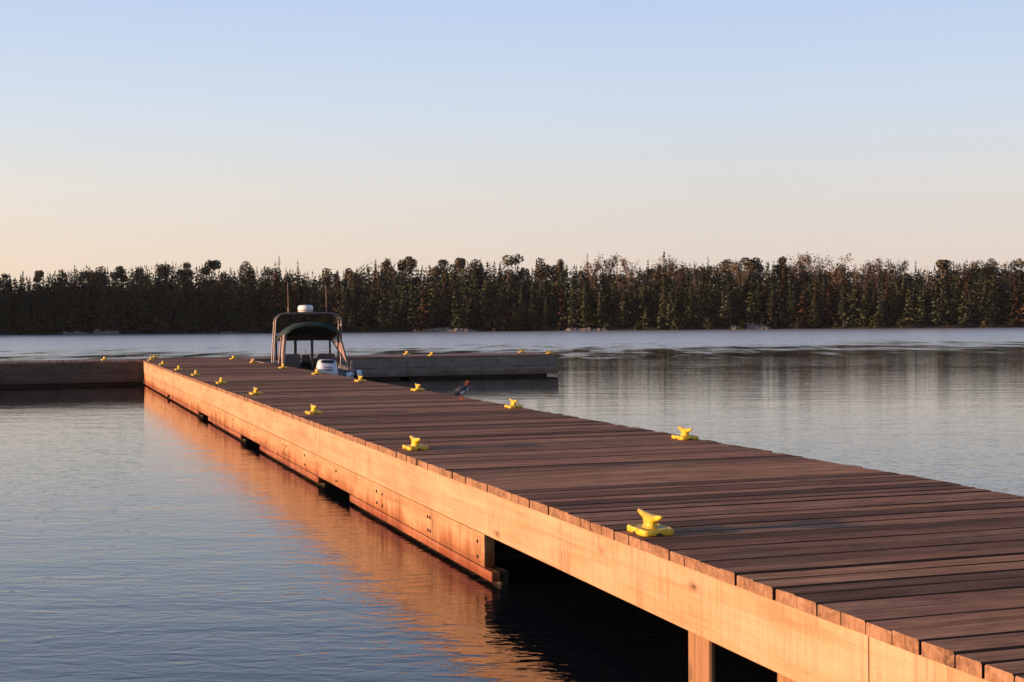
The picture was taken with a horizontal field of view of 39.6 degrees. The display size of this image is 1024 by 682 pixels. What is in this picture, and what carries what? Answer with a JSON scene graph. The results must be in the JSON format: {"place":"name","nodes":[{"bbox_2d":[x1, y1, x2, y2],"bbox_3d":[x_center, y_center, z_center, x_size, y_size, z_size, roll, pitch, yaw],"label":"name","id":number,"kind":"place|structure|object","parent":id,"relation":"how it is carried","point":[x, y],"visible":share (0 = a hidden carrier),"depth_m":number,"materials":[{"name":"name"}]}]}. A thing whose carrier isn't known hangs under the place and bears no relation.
{"place":"outdoors","nodes":[
{"label":"outdoors","id":0,"kind":"place"},
{"bbox_2d":[0,327,1023,681],"bbox_3d":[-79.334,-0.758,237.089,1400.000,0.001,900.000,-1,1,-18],"label":"lake water","id":1,"kind":"structure","parent":0,"point":[148,533],"depth_m":19.03,"materials":[{"name":"blue liquid"}]},
{"bbox_2d":[271,282,354,375],"bbox_3d":[-7.162,0.277,50.040,2.434,4.760,8.784,-1,1,-14],"label":"motor boat","id":2,"kind":"object","parent":1,"relation":"on","point":[312,332],"visible":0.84,"depth_m":50.05,"materials":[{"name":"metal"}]},
{"bbox_2d":[0,352,1023,681],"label":"wooden dock","id":3,"kind":"object","parent":1,"relation":"in","point":[792,568],"visible":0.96,"depth_m":11.75,"materials":[{"name":"brown wood"}]},
{"bbox_2d":[402,435,428,450],"bbox_3d":[-1.113,1.174,16.390,0.238,0.144,0.410,-1,1,-19],"label":"dock cleat","id":4,"kind":"object","parent":3,"relation":"on","point":[414,445],"visible":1,"depth_m":16.30,"materials":[{"name":"yellow metal"}]},
{"bbox_2d":[449,380,471,399],"bbox_3d":[-0.964,0.906,26.368,0.531,0.357,0.192,-1,1,-28],"label":"duck","id":5,"kind":"object","parent":3,"relation":"on","point":[460,391],"visible":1,"depth_m":26.31},
{"bbox_2d":[627,508,673,536],"bbox_3d":[0.961,1.262,9.894,0.238,0.144,0.410,-1,1,-17],"label":"dock cleat","id":6,"kind":"object","parent":3,"relation":"on","point":[649,526],"visible":1,"depth_m":9.82,"materials":[{"name":"yellow metal"}]},
{"bbox_2d":[672,426,698,439],"bbox_3d":[2.127,1.132,17.485,0.238,0.144,0.410,-1,1,-17],"label":"dock cleat","id":7,"kind":"object","parent":3,"relation":"on","point":[684,435],"visible":1,"depth_m":17.39,"materials":[{"name":"yellow metal"}]},
{"bbox_2d":[0,319,1023,334],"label":"shore ground","id":8,"kind":"structure","parent":0,"point":[180,330],"depth_m":267.40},
{"bbox_2d":[0,273,11,302],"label":"aspen tree","id":9,"kind":"object","parent":8,"relation":"on","point":[4,277],"visible":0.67,"depth_m":282.22,"materials":[{"name":"green plant"}]},
{"bbox_2d":[3,279,15,330],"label":"spruce tree","id":10,"kind":"object","parent":8,"relation":"on","point":[8,320],"visible":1,"depth_m":270.38,"materials":[{"name":"green plant"}]},
{"bbox_2d":[22,282,33,330],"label":"spruce tree","id":11,"kind":"object","parent":8,"relation":"on","point":[31,312],"visible":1,"depth_m":270.17,"materials":[{"name":"green plant"}]},
{"bbox_2d":[33,270,43,295],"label":"aspen tree","id":12,"kind":"object","parent":8,"relation":"on","point":[40,273],"visible":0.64,"depth_m":287.82,"materials":[{"name":"green plant"}]},
{"bbox_2d":[34,274,43,332],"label":"dead spruce tree","id":13,"kind":"object","parent":8,"relation":"on","point":[38,294],"visible":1,"depth_m":269.09,"materials":[{"name":"grey plant"}]},
{"bbox_2d":[37,287,49,332],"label":"spruce tree","id":14,"kind":"object","parent":8,"relation":"on","point":[43,318],"visible":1,"depth_m":268.82,"materials":[{"name":"green plant"}]},
{"bbox_2d":[43,302,60,333],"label":"cedar tree","id":15,"kind":"object","parent":8,"relation":"on","point":[52,329],"visible":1,"depth_m":268.30,"materials":[{"name":"green plant"}]},
{"bbox_2d":[46,275,57,324],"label":"spruce tree","id":16,"kind":"object","parent":8,"relation":"on","point":[52,295],"visible":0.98,"depth_m":270.07,"materials":[{"name":"green plant"}]},
{"bbox_2d":[53,269,67,298],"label":"aspen tree","id":17,"kind":"object","parent":8,"relation":"on","point":[59,282],"visible":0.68,"depth_m":282.33,"materials":[{"name":"green plant"}]},
{"bbox_2d":[54,279,69,331],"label":"spruce tree","id":18,"kind":"object","parent":8,"relation":"on","point":[61,314],"visible":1,"depth_m":268.31,"materials":[{"name":"green plant"}]},
{"bbox_2d":[70,266,78,311],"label":"dead spruce tree","id":19,"kind":"object","parent":8,"relation":"on","point":[74,284],"visible":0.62,"depth_m":274.44,"materials":[{"name":"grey plant"}]},
{"bbox_2d":[76,270,98,305],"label":"aspen tree","id":20,"kind":"object","parent":8,"relation":"on","point":[85,277],"visible":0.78,"depth_m":278.98,"materials":[{"name":"green plant"}]},
{"bbox_2d":[89,266,107,295],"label":"aspen tree","id":21,"kind":"object","parent":8,"relation":"on","point":[95,275],"visible":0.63,"depth_m":283.60,"materials":[{"name":"green plant"}]},
{"bbox_2d":[86,329,120,334],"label":"rock outcrop","id":22,"kind":"object","parent":8,"relation":"on","point":[97,331],"visible":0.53,"depth_m":265.56,"materials":[{"name":"grey stone"}]},
{"bbox_2d":[109,265,128,302],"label":"aspen tree","id":23,"kind":"object","parent":8,"relation":"on","point":[119,272],"visible":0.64,"depth_m":277.17,"materials":[{"name":"green plant"}]},
{"bbox_2d":[127,266,148,305],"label":"aspen tree","id":24,"kind":"object","parent":8,"relation":"on","point":[140,275],"visible":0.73,"depth_m":277.49,"materials":[{"name":"green plant"}]},
{"bbox_2d":[145,275,157,325],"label":"spruce tree","id":25,"kind":"object","parent":8,"relation":"on","point":[149,298],"visible":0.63,"depth_m":269.88,"materials":[{"name":"green plant"}]},
{"bbox_2d":[155,264,171,295],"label":"aspen tree","id":26,"kind":"object","parent":8,"relation":"on","point":[164,267],"visible":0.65,"depth_m":284.61,"materials":[{"name":"green plant"}]},
{"bbox_2d":[199,259,220,290],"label":"aspen tree","id":27,"kind":"object","parent":8,"relation":"on","point":[210,264],"visible":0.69,"depth_m":284.66,"materials":[{"name":"green plant"}]},
{"bbox_2d":[231,281,244,326],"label":"spruce tree","id":28,"kind":"object","parent":8,"relation":"on","point":[236,297],"visible":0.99,"depth_m":266.72,"materials":[{"name":"green plant"}]},
{"bbox_2d":[237,261,256,297],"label":"aspen tree","id":29,"kind":"object","parent":8,"relation":"on","point":[249,271],"visible":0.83,"depth_m":278.50,"materials":[{"name":"green plant"}]},
{"bbox_2d":[260,266,275,293],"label":"aspen tree","id":30,"kind":"object","parent":8,"relation":"on","point":[267,270],"visible":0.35,"depth_m":282.62,"materials":[{"name":"green plant"}]},
{"bbox_2d":[271,263,278,313],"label":"dead spruce tree","id":31,"kind":"object","parent":8,"relation":"on","point":[275,290],"visible":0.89,"depth_m":269.72,"materials":[{"name":"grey plant"}]},
{"bbox_2d":[318,268,340,298],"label":"aspen tree","id":32,"kind":"object","parent":8,"relation":"on","point":[328,279],"visible":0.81,"depth_m":278.45,"materials":[{"name":"green plant"}]},
{"bbox_2d":[340,268,355,303],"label":"aspen tree","id":33,"kind":"object","parent":8,"relation":"on","point":[348,276],"visible":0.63,"depth_m":276.69,"materials":[{"name":"green plant"}]},
{"bbox_2d":[346,272,360,321],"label":"spruce tree","id":34,"kind":"object","parent":8,"relation":"on","point":[352,305],"visible":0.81,"depth_m":268.30,"materials":[{"name":"green plant"}]},
{"bbox_2d":[380,258,394,295],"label":"aspen tree","id":35,"kind":"object","parent":8,"relation":"on","point":[387,264],"visible":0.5,"depth_m":281.70,"materials":[{"name":"green plant"}]},
{"bbox_2d":[396,256,419,290],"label":"aspen tree","id":36,"kind":"object","parent":8,"relation":"on","point":[402,264],"visible":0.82,"depth_m":282.25,"materials":[{"name":"green plant"}]},
{"bbox_2d":[429,259,451,293],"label":"aspen tree","id":37,"kind":"object","parent":8,"relation":"on","point":[441,264],"visible":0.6,"depth_m":282.50,"materials":[{"name":"green plant"}]},
{"bbox_2d":[412,327,477,331],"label":"rock outcrop","id":38,"kind":"object","parent":8,"relation":"on","point":[444,329],"visible":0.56,"depth_m":264.24,"materials":[{"name":"grey stone"}]},
{"bbox_2d":[452,257,466,295],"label":"aspen tree","id":39,"kind":"object","parent":8,"relation":"on","point":[459,263],"visible":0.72,"depth_m":281.52,"materials":[{"name":"green plant"}]},
{"bbox_2d":[466,259,486,292],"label":"aspen tree","id":40,"kind":"object","parent":8,"relation":"on","point":[479,267],"visible":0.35,"depth_m":288.59,"materials":[{"name":"green plant"}]},
{"bbox_2d":[480,278,490,329],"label":"spruce tree","id":41,"kind":"object","parent":8,"relation":"on","point":[485,299],"visible":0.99,"depth_m":266.96,"materials":[{"name":"green plant"}]},
{"bbox_2d":[498,283,507,329],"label":"spruce tree","id":42,"kind":"object","parent":8,"relation":"on","point":[503,308],"visible":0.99,"depth_m":267.39,"materials":[{"name":"green plant"}]},
{"bbox_2d":[0,259,1023,332],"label":"spruce forest","id":43,"kind":"object","parent":8,"relation":"on","point":[384,315],"visible":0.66,"depth_m":270.10,"materials":[{"name":"green plant"}]},
{"bbox_2d":[0,264,1023,300],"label":"leafy forest","id":44,"kind":"object","parent":8,"relation":"on","point":[798,277],"visible":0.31,"depth_m":284.81,"materials":[{"name":"green plant"}]},
{"bbox_2d":[498,253,533,292],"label":"aspen tree","id":45,"kind":"object","parent":8,"relation":"on","point":[515,261],"visible":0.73,"depth_m":285.75,"materials":[{"name":"green plant"}]},
{"bbox_2d":[517,298,531,329],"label":"cedar tree","id":46,"kind":"object","parent":8,"relation":"on","point":[524,323],"visible":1,"depth_m":267.59,"materials":[{"name":"green plant"}]},
{"bbox_2d":[527,284,537,327],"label":"spruce tree","id":47,"kind":"object","parent":8,"relation":"on","point":[532,317],"visible":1,"depth_m":268.08,"materials":[{"name":"green plant"}]},
{"bbox_2d":[532,257,552,298],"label":"aspen tree","id":48,"kind":"object","parent":8,"relation":"on","point":[539,274],"visible":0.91,"depth_m":280.01,"materials":[{"name":"green plant"}]},
{"bbox_2d":[541,294,550,323],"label":"spruce tree","id":49,"kind":"object","parent":8,"relation":"on","point":[545,318],"visible":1,"depth_m":268.27,"materials":[{"name":"green plant"}]},
{"bbox_2d":[552,273,561,325],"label":"spruce tree","id":50,"kind":"object","parent":8,"relation":"on","point":[557,293],"visible":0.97,"depth_m":270.72,"materials":[{"name":"green plant"}]},
{"bbox_2d":[551,258,563,295],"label":"aspen tree","id":51,"kind":"object","parent":8,"relation":"on","point":[559,268],"visible":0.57,"depth_m":280.03,"materials":[{"name":"green plant"}]},
{"bbox_2d":[568,283,576,325],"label":"spruce tree","id":52,"kind":"object","parent":8,"relation":"on","point":[572,302],"visible":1,"depth_m":268.55,"materials":[{"name":"green plant"}]},
{"bbox_2d":[577,282,591,324],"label":"spruce tree","id":53,"kind":"object","parent":8,"relation":"on","point":[582,312],"visible":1,"depth_m":267.97,"materials":[{"name":"green plant"}]},
{"bbox_2d":[565,327,608,330],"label":"rock outcrop","id":54,"kind":"object","parent":8,"relation":"on","point":[585,329],"visible":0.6,"depth_m":266.85,"materials":[{"name":"grey stone"}]},
{"bbox_2d":[581,293,597,327],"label":"cedar tree","id":55,"kind":"object","parent":8,"relation":"on","point":[590,324],"visible":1,"depth_m":267.91,"materials":[{"name":"green plant"}]},
{"bbox_2d":[583,256,603,289],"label":"thin leaved tree","id":56,"kind":"object","parent":8,"relation":"on","point":[587,272],"visible":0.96,"depth_m":276.33,"materials":[{"name":"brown plant"}]},
{"bbox_2d":[596,285,605,327],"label":"spruce tree","id":57,"kind":"object","parent":8,"relation":"on","point":[600,315],"visible":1,"depth_m":267.87,"materials":[{"name":"green plant"}]},
{"bbox_2d":[592,252,619,294],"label":"thin leaved tree","id":58,"kind":"object","parent":8,"relation":"on","point":[606,264],"visible":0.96,"depth_m":284.58,"materials":[{"name":"brown plant"}]},
{"bbox_2d":[618,280,628,327],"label":"spruce tree","id":59,"kind":"object","parent":8,"relation":"on","point":[623,310],"visible":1,"depth_m":268.33,"materials":[{"name":"green plant"}]},
{"bbox_2d":[619,256,639,308],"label":"thin leaved tree","id":60,"kind":"object","parent":8,"relation":"on","point":[627,267],"visible":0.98,"depth_m":276.69,"materials":[{"name":"brown plant"}]},
{"bbox_2d":[650,277,659,323],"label":"spruce tree","id":61,"kind":"object","parent":8,"relation":"on","point":[656,309],"visible":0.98,"depth_m":270.26,"materials":[{"name":"green plant"}]},
{"bbox_2d":[658,278,669,322],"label":"spruce tree","id":62,"kind":"object","parent":8,"relation":"on","point":[663,301],"visible":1,"depth_m":268.29,"materials":[{"name":"green plant"}]},
{"bbox_2d":[659,252,670,304],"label":"spruce tree","id":63,"kind":"object","parent":8,"relation":"on","point":[664,273],"visible":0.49,"depth_m":276.44,"materials":[{"name":"green plant"}]},
{"bbox_2d":[661,255,689,298],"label":"thin leaved tree","id":64,"kind":"object","parent":8,"relation":"on","point":[678,274],"visible":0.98,"depth_m":277.12,"materials":[{"name":"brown plant"}]},
{"bbox_2d":[678,295,696,327],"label":"cedar tree","id":65,"kind":"object","parent":8,"relation":"on","point":[684,318],"visible":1,"depth_m":268.13,"materials":[{"name":"green plant"}]},
{"bbox_2d":[686,280,695,327],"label":"spruce tree","id":66,"kind":"object","parent":8,"relation":"on","point":[691,311],"visible":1,"depth_m":267.96,"materials":[{"name":"green plant"}]},
{"bbox_2d":[694,270,706,326],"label":"spruce tree","id":67,"kind":"object","parent":8,"relation":"on","point":[698,316],"visible":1,"depth_m":268.19,"materials":[{"name":"green plant"}]},
{"bbox_2d":[705,271,717,320],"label":"spruce tree","id":68,"kind":"object","parent":8,"relation":"on","point":[712,296],"visible":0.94,"depth_m":269.69,"materials":[{"name":"green plant"}]},
{"bbox_2d":[719,287,726,327],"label":"spruce tree","id":69,"kind":"object","parent":8,"relation":"on","point":[722,312],"visible":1,"depth_m":268.29,"materials":[{"name":"green plant"}]},
{"bbox_2d":[715,259,742,295],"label":"aspen tree","id":70,"kind":"object","parent":8,"relation":"on","point":[721,270],"visible":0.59,"depth_m":285.53,"materials":[{"name":"green plant"}]},
{"bbox_2d":[732,279,740,324],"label":"spruce tree","id":71,"kind":"object","parent":8,"relation":"on","point":[736,307],"visible":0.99,"depth_m":270.34,"materials":[{"name":"green plant"}]},
{"bbox_2d":[726,258,755,295],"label":"thin leaved tree","id":72,"kind":"object","parent":8,"relation":"on","point":[735,267],"visible":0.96,"depth_m":276.98,"materials":[{"name":"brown plant"}]},
{"bbox_2d":[729,323,771,329],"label":"rock outcrop","id":73,"kind":"object","parent":8,"relation":"on","point":[748,326],"visible":0.51,"depth_m":267.63,"materials":[{"name":"grey stone"}]},
{"bbox_2d":[740,257,763,292],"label":"aspen tree","id":74,"kind":"object","parent":8,"relation":"on","point":[754,261],"visible":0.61,"depth_m":286.26,"materials":[{"name":"green plant"}]},
{"bbox_2d":[746,273,759,322],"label":"spruce tree","id":75,"kind":"object","parent":8,"relation":"on","point":[753,308],"visible":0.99,"depth_m":268.89,"materials":[{"name":"green plant"}]},
{"bbox_2d":[752,282,764,324],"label":"spruce tree","id":76,"kind":"object","parent":8,"relation":"on","point":[758,310],"visible":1,"depth_m":268.84,"materials":[{"name":"green plant"}]},
{"bbox_2d":[762,290,779,327],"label":"cedar tree","id":77,"kind":"object","parent":8,"relation":"on","point":[772,325],"visible":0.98,"depth_m":268.52,"materials":[{"name":"green plant"}]},
{"bbox_2d":[778,265,787,308],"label":"dead spruce tree","id":78,"kind":"object","parent":8,"relation":"on","point":[783,286],"visible":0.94,"depth_m":273.93,"materials":[{"name":"plant"}]},
{"bbox_2d":[774,256,791,287],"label":"aspen tree","id":79,"kind":"object","parent":8,"relation":"on","point":[782,261],"visible":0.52,"depth_m":287.97,"materials":[{"name":"green plant"}]},
{"bbox_2d":[784,283,793,327],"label":"spruce tree","id":80,"kind":"object","parent":8,"relation":"on","point":[788,312],"visible":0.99,"depth_m":268.89,"materials":[{"name":"green plant"}]},
{"bbox_2d":[787,282,798,327],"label":"spruce tree","id":81,"kind":"object","parent":8,"relation":"on","point":[794,310],"visible":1,"depth_m":268.84,"materials":[{"name":"green plant"}]},
{"bbox_2d":[785,256,810,307],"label":"thin leaved tree","id":82,"kind":"object","parent":8,"relation":"on","point":[800,262],"visible":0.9,"depth_m":284.59,"materials":[{"name":"brown plant"}]},
{"bbox_2d":[797,252,831,281],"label":"thin leaved tree","id":83,"kind":"object","parent":8,"relation":"on","point":[807,259],"visible":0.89,"depth_m":282.13,"materials":[{"name":"brown plant"}]},
{"bbox_2d":[803,295,825,328],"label":"cedar tree","id":84,"kind":"object","parent":8,"relation":"on","point":[815,324],"visible":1,"depth_m":268.04,"materials":[{"name":"green plant"}]},
{"bbox_2d":[818,275,829,320],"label":"spruce tree","id":85,"kind":"object","parent":8,"relation":"on","point":[823,296],"visible":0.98,"depth_m":270.34,"materials":[{"name":"green plant"}]},
{"bbox_2d":[820,253,852,290],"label":"thin leaved tree","id":86,"kind":"object","parent":8,"relation":"on","point":[840,269],"visible":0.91,"depth_m":277.83,"materials":[{"name":"brown plant"}]},
{"bbox_2d":[835,271,850,325],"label":"spruce tree","id":87,"kind":"object","parent":8,"relation":"on","point":[841,307],"visible":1,"depth_m":268.54,"materials":[{"name":"green plant"}]},
{"bbox_2d":[856,290,872,326],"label":"cedar tree","id":88,"kind":"object","parent":8,"relation":"on","point":[868,313],"visible":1,"depth_m":267.26,"materials":[{"name":"green plant"}]},
{"bbox_2d":[853,258,876,292],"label":"thin leaved tree","id":89,"kind":"object","parent":8,"relation":"on","point":[866,270],"visible":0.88,"depth_m":276.90,"materials":[{"name":"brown plant"}]},
{"bbox_2d":[863,258,895,297],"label":"thin leaved tree","id":90,"kind":"object","parent":8,"relation":"on","point":[879,268],"visible":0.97,"depth_m":276.46,"materials":[{"name":"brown plant"}]},
{"bbox_2d":[878,283,886,325],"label":"spruce tree","id":91,"kind":"object","parent":8,"relation":"on","point":[882,305],"visible":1,"depth_m":267.16,"materials":[{"name":"green plant"}]},
{"bbox_2d":[886,278,897,318],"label":"spruce tree","id":92,"kind":"object","parent":8,"relation":"on","point":[892,302],"visible":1,"depth_m":267.63,"materials":[{"name":"green plant"}]},
{"bbox_2d":[881,258,909,295],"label":"thin leaved tree","id":93,"kind":"object","parent":8,"relation":"on","point":[899,269],"visible":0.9,"depth_m":277.75,"materials":[{"name":"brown plant"}]},
{"bbox_2d":[893,285,909,320],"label":"cedar tree","id":94,"kind":"object","parent":8,"relation":"on","point":[903,302],"visible":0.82,"depth_m":268.32,"materials":[{"name":"green plant"}]},
{"bbox_2d":[899,268,908,314],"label":"spruce tree","id":95,"kind":"object","parent":8,"relation":"on","point":[904,283],"visible":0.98,"depth_m":268.77,"materials":[{"name":"green plant"}]},
{"bbox_2d":[926,279,936,319],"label":"spruce tree","id":96,"kind":"object","parent":8,"relation":"on","point":[931,297],"visible":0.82,"depth_m":269.04,"materials":[{"name":"green plant"}]},
{"bbox_2d":[931,259,951,300],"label":"aspen tree","id":97,"kind":"object","parent":8,"relation":"on","point":[944,265],"visible":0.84,"depth_m":275.74,"materials":[{"name":"green plant"}]},
{"bbox_2d":[951,277,961,321],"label":"spruce tree","id":98,"kind":"object","parent":8,"relation":"on","point":[957,296],"visible":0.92,"depth_m":268.36,"materials":[{"name":"green plant"}]},
{"bbox_2d":[983,258,999,286],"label":"aspen tree","id":99,"kind":"object","parent":8,"relation":"on","point":[991,265],"visible":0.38,"depth_m":286.95,"materials":[{"name":"green plant"}]},
{"bbox_2d":[987,273,1000,322],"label":"spruce tree","id":100,"kind":"object","parent":8,"relation":"on","point":[993,290],"visible":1,"depth_m":266.95,"materials":[{"name":"green plant"}]},
{"bbox_2d":[997,261,1018,291],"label":"thin leaved tree","id":101,"kind":"object","parent":8,"relation":"on","point":[1011,279],"visible":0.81,"depth_m":279.12,"materials":[{"name":"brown plant"}]},
{"bbox_2d":[1009,258,1023,287],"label":"aspen tree","id":102,"kind":"object","parent":8,"relation":"on","point":[1019,262],"visible":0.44,"depth_m":288.61,"materials":[{"name":"green plant"}]},
{"bbox_2d":[1014,276,1023,315],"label":"spruce tree","id":103,"kind":"object","parent":8,"relation":"on","point":[1019,298],"visible":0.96,"depth_m":268.14,"materials":[{"name":"green plant"}]},
{"bbox_2d":[0,0,1023,295],"label":"sky","id":104,"kind":"structure","parent":0,"point":[336,135],"materials":[{"name":"blue"}]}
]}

